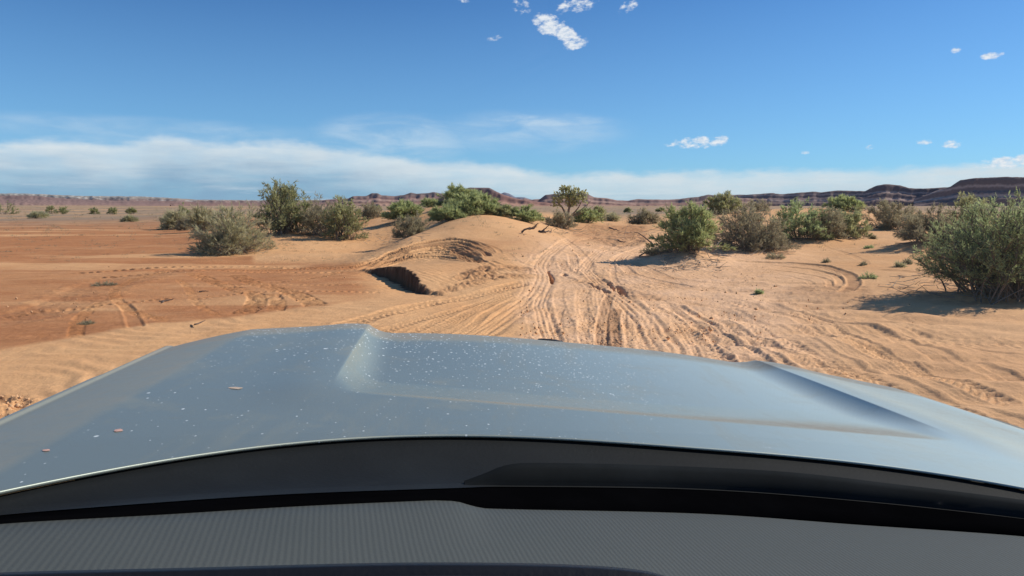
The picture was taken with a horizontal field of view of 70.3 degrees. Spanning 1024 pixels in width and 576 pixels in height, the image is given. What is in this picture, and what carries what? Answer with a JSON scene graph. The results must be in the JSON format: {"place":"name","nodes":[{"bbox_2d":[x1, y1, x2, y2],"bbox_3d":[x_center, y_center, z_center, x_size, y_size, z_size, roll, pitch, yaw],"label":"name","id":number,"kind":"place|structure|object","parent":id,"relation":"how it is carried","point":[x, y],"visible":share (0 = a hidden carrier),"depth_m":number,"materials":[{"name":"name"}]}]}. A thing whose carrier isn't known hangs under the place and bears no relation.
{"place":"outdoors","nodes":[
{"label":"outdoors","id":0,"kind":"place"},
{"bbox_2d":[0,195,170,205],"bbox_3d":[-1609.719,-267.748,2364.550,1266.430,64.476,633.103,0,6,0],"label":"hills","id":1,"kind":"structure","parent":0,"point":[26,200],"depth_m":2212.04,"materials":[{"name":"stone"}]},
{"bbox_2d":[0,193,321,205],"bbox_3d":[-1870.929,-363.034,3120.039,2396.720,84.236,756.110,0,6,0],"label":"hills","id":2,"kind":"structure","parent":0,"point":[179,201],"depth_m":2943.16,"materials":[{"name":"brown stone"}]},
{"bbox_2d":[322,192,442,205],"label":"hills","id":3,"kind":"structure","parent":0,"point":[377,199],"depth_m":2164.17,"materials":[{"name":"red stone"}]},
{"bbox_2d":[436,188,549,205],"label":"hills","id":4,"kind":"structure","parent":0,"point":[508,200],"depth_m":1868.00,"materials":[{"name":"red stone"}]},
{"bbox_2d":[0,206,999,260],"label":"dry grass","id":5,"kind":"structure","parent":0,"point":[301,229],"depth_m":34.88,"materials":[{"name":"beige plant"}]},
{"bbox_2d":[0,205,1023,427],"bbox_3d":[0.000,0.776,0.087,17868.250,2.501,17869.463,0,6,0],"label":"ground","id":6,"kind":"structure","parent":0,"point":[966,353],"depth_m":12.61,"materials":[{"name":"sand"}]},
{"bbox_2d":[0,200,20,213],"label":"shrub","id":7,"kind":"object","parent":6,"relation":"on","point":[12,209],"visible":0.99,"depth_m":149.38,"materials":[{"name":"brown plant"}]},
{"bbox_2d":[26,210,50,218],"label":"shrub","id":8,"kind":"object","parent":6,"relation":"on","point":[35,214],"visible":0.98,"depth_m":99.14,"materials":[{"name":"green plant"}]},
{"bbox_2d":[45,205,58,213],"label":"shrub","id":9,"kind":"object","parent":6,"relation":"on","point":[51,208],"visible":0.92,"depth_m":168.87,"materials":[{"name":"green plant"}]},
{"bbox_2d":[56,206,70,213],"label":"shrub","id":10,"kind":"object","parent":6,"relation":"on","point":[62,209],"visible":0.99,"depth_m":158.84,"materials":[{"name":"green plant"}]},
{"bbox_2d":[76,319,95,324],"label":"sand plant","id":11,"kind":"object","parent":6,"relation":"on","point":[84,322],"visible":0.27,"depth_m":9.76,"materials":[{"name":"green plant"}]},
{"bbox_2d":[87,207,100,213],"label":"shrub","id":12,"kind":"object","parent":6,"relation":"on","point":[93,210],"visible":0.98,"depth_m":158.72,"materials":[{"name":"green plant"}]},
{"bbox_2d":[91,280,116,286],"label":"sand plant","id":13,"kind":"object","parent":6,"relation":"on","point":[104,284],"visible":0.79,"depth_m":14.68,"materials":[{"name":"green plant"}]},
{"bbox_2d":[106,207,118,213],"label":"shrub","id":14,"kind":"object","parent":6,"relation":"on","point":[113,210],"visible":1,"depth_m":148.94,"materials":[{"name":"green plant"}]},
{"bbox_2d":[119,214,139,221],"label":"shrub","id":15,"kind":"object","parent":6,"relation":"on","point":[128,217],"visible":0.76,"depth_m":69.45,"materials":[{"name":"green plant"}]},
{"bbox_2d":[125,207,136,213],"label":"shrub","id":16,"kind":"object","parent":6,"relation":"on","point":[129,210],"visible":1,"depth_m":153.94,"materials":[{"name":"green plant"}]},
{"bbox_2d":[155,206,189,229],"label":"desert shrub","id":17,"kind":"object","parent":6,"relation":"on","point":[169,219],"visible":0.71,"depth_m":49.41,"materials":[{"name":"green plant"}]},
{"bbox_2d":[173,214,191,230],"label":"desert shrub","id":18,"kind":"object","parent":6,"relation":"on","point":[180,224],"visible":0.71,"depth_m":46.67,"materials":[{"name":"green plant"}]},
{"bbox_2d":[178,202,191,214],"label":"shrub","id":19,"kind":"object","parent":6,"relation":"on","point":[184,209],"visible":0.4,"depth_m":119.10,"materials":[{"name":"green plant"}]},
{"bbox_2d":[182,203,221,232],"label":"desert shrub","id":20,"kind":"object","parent":6,"relation":"on","point":[196,218],"visible":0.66,"depth_m":41.48,"materials":[{"name":"green plant"}]},
{"bbox_2d":[186,199,277,255],"bbox_3d":[-9.511,-2.045,24.458,3.130,1.922,2.961,0,6,0],"label":"desert shrub","id":21,"kind":"object","parent":6,"relation":"on","point":[233,235],"visible":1,"depth_m":24.09,"materials":[{"name":"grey plant"}]},
{"bbox_2d":[249,177,318,234],"bbox_3d":[-9.583,-3.493,30.742,2.797,2.444,2.959,0,6,0],"label":"desert shrub","id":22,"kind":"object","parent":6,"relation":"on","point":[281,210],"visible":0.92,"depth_m":30.41,"materials":[{"name":"green plant"}]},
{"bbox_2d":[294,190,342,236],"bbox_3d":[-7.848,-3.081,30.287,2.464,1.986,2.603,0,6,0],"label":"desert shrub","id":23,"kind":"object","parent":6,"relation":"on","point":[310,220],"visible":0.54,"depth_m":30.04,"materials":[{"name":"green plant"}]},
{"bbox_2d":[318,195,370,239],"bbox_3d":[-6.649,-2.812,29.163,2.214,1.918,1.980,0,6,0],"label":"desert shrub","id":24,"kind":"object","parent":6,"relation":"on","point":[336,218],"visible":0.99,"depth_m":28.90,"materials":[{"name":"green plant"}]},
{"bbox_2d":[354,200,384,218],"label":"desert shrub","id":25,"kind":"object","parent":6,"relation":"on","point":[370,211],"visible":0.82,"depth_m":39.42,"materials":[{"name":"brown plant"}]},
{"bbox_2d":[381,198,424,220],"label":"desert shrub","id":26,"kind":"object","parent":6,"relation":"on","point":[401,208],"visible":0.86,"depth_m":33.51,"materials":[{"name":"green plant"}]},
{"bbox_2d":[390,210,429,239],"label":"desert shrub","id":27,"kind":"object","parent":6,"relation":"on","point":[413,226],"visible":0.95,"depth_m":25.18,"materials":[{"name":"green plant"}]},
{"bbox_2d":[418,197,439,207],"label":"desert shrub","id":28,"kind":"object","parent":6,"relation":"on","point":[427,202],"visible":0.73,"depth_m":43.48,"materials":[{"name":"green plant"}]},
{"bbox_2d":[426,203,467,222],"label":"desert shrub","id":29,"kind":"object","parent":6,"relation":"on","point":[449,213],"visible":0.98,"depth_m":26.27,"materials":[{"name":"green plant"}]},
{"bbox_2d":[433,182,471,205],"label":"desert shrub","id":30,"kind":"object","parent":6,"relation":"on","point":[448,194],"visible":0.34,"depth_m":34.95,"materials":[{"name":"green plant"}]},
{"bbox_2d":[0,233,912,414],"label":"crust crumbs","id":31,"kind":"object","parent":6,"relation":"on","point":[18,405],"visible":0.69,"depth_m":10.28,"materials":[{"name":"sand"}]},
{"bbox_2d":[441,189,501,214],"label":"desert shrub","id":32,"kind":"object","parent":6,"relation":"on","point":[476,202],"visible":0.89,"depth_m":27.34,"materials":[{"name":"green plant"}]},
{"bbox_2d":[487,203,519,217],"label":"desert shrub","id":33,"kind":"object","parent":6,"relation":"on","point":[504,210],"visible":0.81,"depth_m":27.33,"materials":[{"name":"green plant"}]},
{"bbox_2d":[0,323,1023,575],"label":"car","id":34,"kind":"object","parent":6,"relation":"on","point":[350,449],"visible":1,"depth_m":0.90,"materials":[{"name":"silver metal"}]},
{"bbox_2d":[511,203,545,222],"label":"desert shrub","id":35,"kind":"object","parent":6,"relation":"on","point":[523,214],"visible":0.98,"depth_m":27.14,"materials":[{"name":"green plant"}]},
{"bbox_2d":[521,224,536,232],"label":"dead branch","id":36,"kind":"object","parent":6,"relation":"on","point":[529,228],"visible":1,"depth_m":22.33,"materials":[{"name":"brown wood"}]},
{"bbox_2d":[538,225,551,232],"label":"dead branch","id":37,"kind":"object","parent":6,"relation":"on","point":[542,231],"visible":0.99,"depth_m":23.43,"materials":[{"name":"brown wood"}]},
{"bbox_2d":[545,209,578,229],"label":"desert shrub","id":38,"kind":"object","parent":6,"relation":"on","point":[560,220],"visible":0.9,"depth_m":30.65,"materials":[{"name":"green plant"}]},
{"bbox_2d":[551,184,592,219],"bbox_3d":[3.029,-4.318,36.683,2.119,1.824,1.058,0,6,0],"label":"tree","id":39,"kind":"object","parent":6,"relation":"on","point":[569,196],"visible":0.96,"depth_m":36.65,"materials":[{"name":"green plant"}]},
{"bbox_2d":[569,206,604,222],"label":"desert shrub","id":40,"kind":"object","parent":6,"relation":"on","point":[585,216],"visible":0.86,"depth_m":37.48,"materials":[{"name":"green plant"}]},
{"bbox_2d":[592,204,606,215],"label":"desert shrub","id":41,"kind":"object","parent":6,"relation":"on","point":[600,209],"visible":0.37,"depth_m":59.43,"materials":[{"name":"green plant"}]},
{"bbox_2d":[234,225,989,297],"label":"twig litter","id":42,"kind":"object","parent":6,"relation":"on","point":[695,268],"visible":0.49,"depth_m":17.16,"materials":[{"name":"brown wood"}]},
{"bbox_2d":[604,210,621,221],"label":"desert shrub","id":43,"kind":"object","parent":6,"relation":"on","point":[613,217],"visible":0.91,"depth_m":49.59,"materials":[{"name":"green plant"}]},
{"bbox_2d":[623,207,633,212],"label":"shrub","id":44,"kind":"object","parent":6,"relation":"on","point":[627,210],"visible":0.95,"depth_m":138.97,"materials":[{"name":"green plant"}]},
{"bbox_2d":[626,207,659,224],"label":"desert shrub","id":45,"kind":"object","parent":6,"relation":"on","point":[638,218],"visible":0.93,"depth_m":42.50,"materials":[{"name":"green plant"}]},
{"bbox_2d":[635,245,675,256],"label":"dead shrub","id":46,"kind":"object","parent":6,"relation":"on","point":[650,251],"visible":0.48,"depth_m":18.80,"materials":[{"name":"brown plant"}]},
{"bbox_2d":[655,207,665,211],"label":"shrub","id":47,"kind":"object","parent":6,"relation":"on","point":[660,209],"visible":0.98,"depth_m":148.98,"materials":[{"name":"green plant"}]},
{"bbox_2d":[644,200,737,253],"bbox_3d":[4.490,-1.578,18.426,1.942,1.372,1.745,-5,8,-38],"label":"desert shrub","id":48,"kind":"object","parent":6,"relation":"on","point":[693,232],"visible":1,"depth_m":18.13,"materials":[{"name":"green plant"}]},
{"bbox_2d":[709,239,729,255],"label":"dead branch","id":49,"kind":"object","parent":6,"relation":"on","point":[714,249],"visible":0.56,"depth_m":19.11,"materials":[{"name":"brown wood"}]},
{"bbox_2d":[702,190,741,214],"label":"desert shrub","id":50,"kind":"object","parent":6,"relation":"on","point":[721,204],"visible":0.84,"depth_m":39.49,"materials":[{"name":"green plant"}]},
{"bbox_2d":[708,200,800,253],"bbox_3d":[6.846,-1.800,20.790,2.653,1.529,2.513,4,8,34],"label":"desert shrub","id":51,"kind":"object","parent":6,"relation":"on","point":[753,237],"visible":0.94,"depth_m":20.38,"materials":[{"name":"green plant"}]},
{"bbox_2d":[753,288,764,293],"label":"sand plant","id":52,"kind":"object","parent":6,"relation":"on","point":[758,291],"visible":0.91,"depth_m":13.02,"materials":[{"name":"green plant"}]},
{"bbox_2d":[747,198,772,210],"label":"dead shrub","id":53,"kind":"object","parent":6,"relation":"on","point":[762,204],"visible":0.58,"depth_m":40.55,"materials":[{"name":"brown plant"}]},
{"bbox_2d":[765,253,785,259],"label":"sand plant","id":54,"kind":"object","parent":6,"relation":"on","point":[774,256],"visible":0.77,"depth_m":18.98,"materials":[{"name":"green plant"}]},
{"bbox_2d":[767,196,836,242],"bbox_3d":[9.593,-2.329,24.247,2.409,1.563,2.276,0,6,0],"label":"desert shrub","id":55,"kind":"object","parent":6,"relation":"on","point":[792,221],"visible":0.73,"depth_m":24.12,"materials":[{"name":"green plant"}]},
{"bbox_2d":[794,205,848,240],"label":"desert shrub","id":56,"kind":"object","parent":6,"relation":"on","point":[834,224],"visible":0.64,"depth_m":24.12,"materials":[{"name":"green plant"}]},
{"bbox_2d":[821,257,830,262],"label":"sand plant","id":57,"kind":"object","parent":6,"relation":"on","point":[826,260],"visible":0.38,"depth_m":17.98,"materials":[{"name":"green plant"}]},
{"bbox_2d":[821,193,866,210],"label":"desert shrub","id":58,"kind":"object","parent":6,"relation":"on","point":[845,203],"visible":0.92,"depth_m":41.51,"materials":[{"name":"green plant"}]},
{"bbox_2d":[827,208,872,238],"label":"desert shrub","id":59,"kind":"object","parent":6,"relation":"on","point":[853,230],"visible":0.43,"depth_m":25.13,"materials":[{"name":"green plant"}]},
{"bbox_2d":[858,261,867,265],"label":"sand plant","id":60,"kind":"object","parent":6,"relation":"on","point":[863,263],"visible":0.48,"depth_m":17.11,"materials":[{"name":"green plant"}]},
{"bbox_2d":[858,272,879,278],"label":"sand plant","id":61,"kind":"object","parent":6,"relation":"on","point":[872,275],"visible":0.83,"depth_m":14.89,"materials":[{"name":"green plant"}]},
{"bbox_2d":[858,198,919,229],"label":"desert shrub","id":62,"kind":"object","parent":6,"relation":"on","point":[885,215],"visible":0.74,"depth_m":31.68,"materials":[{"name":"green plant"}]},
{"bbox_2d":[893,260,907,267],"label":"sand plant","id":63,"kind":"object","parent":6,"relation":"on","point":[897,264],"visible":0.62,"depth_m":16.48,"materials":[{"name":"green plant"}]},
{"bbox_2d":[903,258,912,263],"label":"sand plant","id":64,"kind":"object","parent":6,"relation":"on","point":[908,261],"visible":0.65,"depth_m":17.23,"materials":[{"name":"green plant"}]},
{"bbox_2d":[893,202,970,243],"bbox_3d":[11.778,-1.854,20.433,2.431,1.225,2.108,0,6,0],"label":"desert shrub","id":65,"kind":"object","parent":6,"relation":"on","point":[914,225],"visible":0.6,"depth_m":20.41,"materials":[{"name":"green plant"}]},
{"bbox_2d":[908,191,1023,304],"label":"desert shrub","id":66,"kind":"object","parent":6,"relation":"on","point":[983,259],"visible":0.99,"depth_m":11.64,"materials":[{"name":"green plant"}]},
{"bbox_2d":[943,190,996,229],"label":"desert shrub","id":67,"kind":"object","parent":6,"relation":"on","point":[964,200],"visible":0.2,"depth_m":23.72,"materials":[{"name":"green plant"}]},
{"bbox_2d":[996,187,1023,218],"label":"desert shrub","id":68,"kind":"object","parent":6,"relation":"on","point":[1017,195],"visible":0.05,"depth_m":19.60,"materials":[{"name":"green plant"}]},
{"bbox_2d":[0,0,1023,200],"label":"sky","id":69,"kind":"structure","parent":0,"point":[626,100],"materials":[{"name":"blue"}]},
{"bbox_2d":[501,192,531,199],"bbox_3d":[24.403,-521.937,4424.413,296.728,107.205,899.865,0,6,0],"label":"hills","id":70,"kind":"structure","parent":0,"point":[509,195],"depth_m":4128.65,"materials":[{"name":"brown stone"}]},
{"bbox_2d":[523,194,635,205],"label":"hills","id":71,"kind":"structure","parent":0,"point":[593,201],"depth_m":1960.33,"materials":[{"name":"red stone"}]},
{"bbox_2d":[618,195,766,205],"bbox_3d":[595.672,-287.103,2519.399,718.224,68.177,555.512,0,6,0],"label":"hills","id":72,"kind":"structure","parent":0,"point":[658,202],"depth_m":2358.55,"materials":[{"name":"red stone"}]},
{"bbox_2d":[730,184,946,205],"bbox_3d":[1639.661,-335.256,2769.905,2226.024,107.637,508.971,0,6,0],"label":"hills","id":73,"kind":"structure","parent":0,"point":[903,195],"depth_m":2565.94,"materials":[{"name":"stone"}]},
{"bbox_2d":[913,177,1023,205],"bbox_3d":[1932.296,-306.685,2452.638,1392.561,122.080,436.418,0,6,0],"label":"hills","id":74,"kind":"structure","parent":0,"point":[998,187],"depth_m":2270.03,"materials":[{"name":"stone"}]}
]}

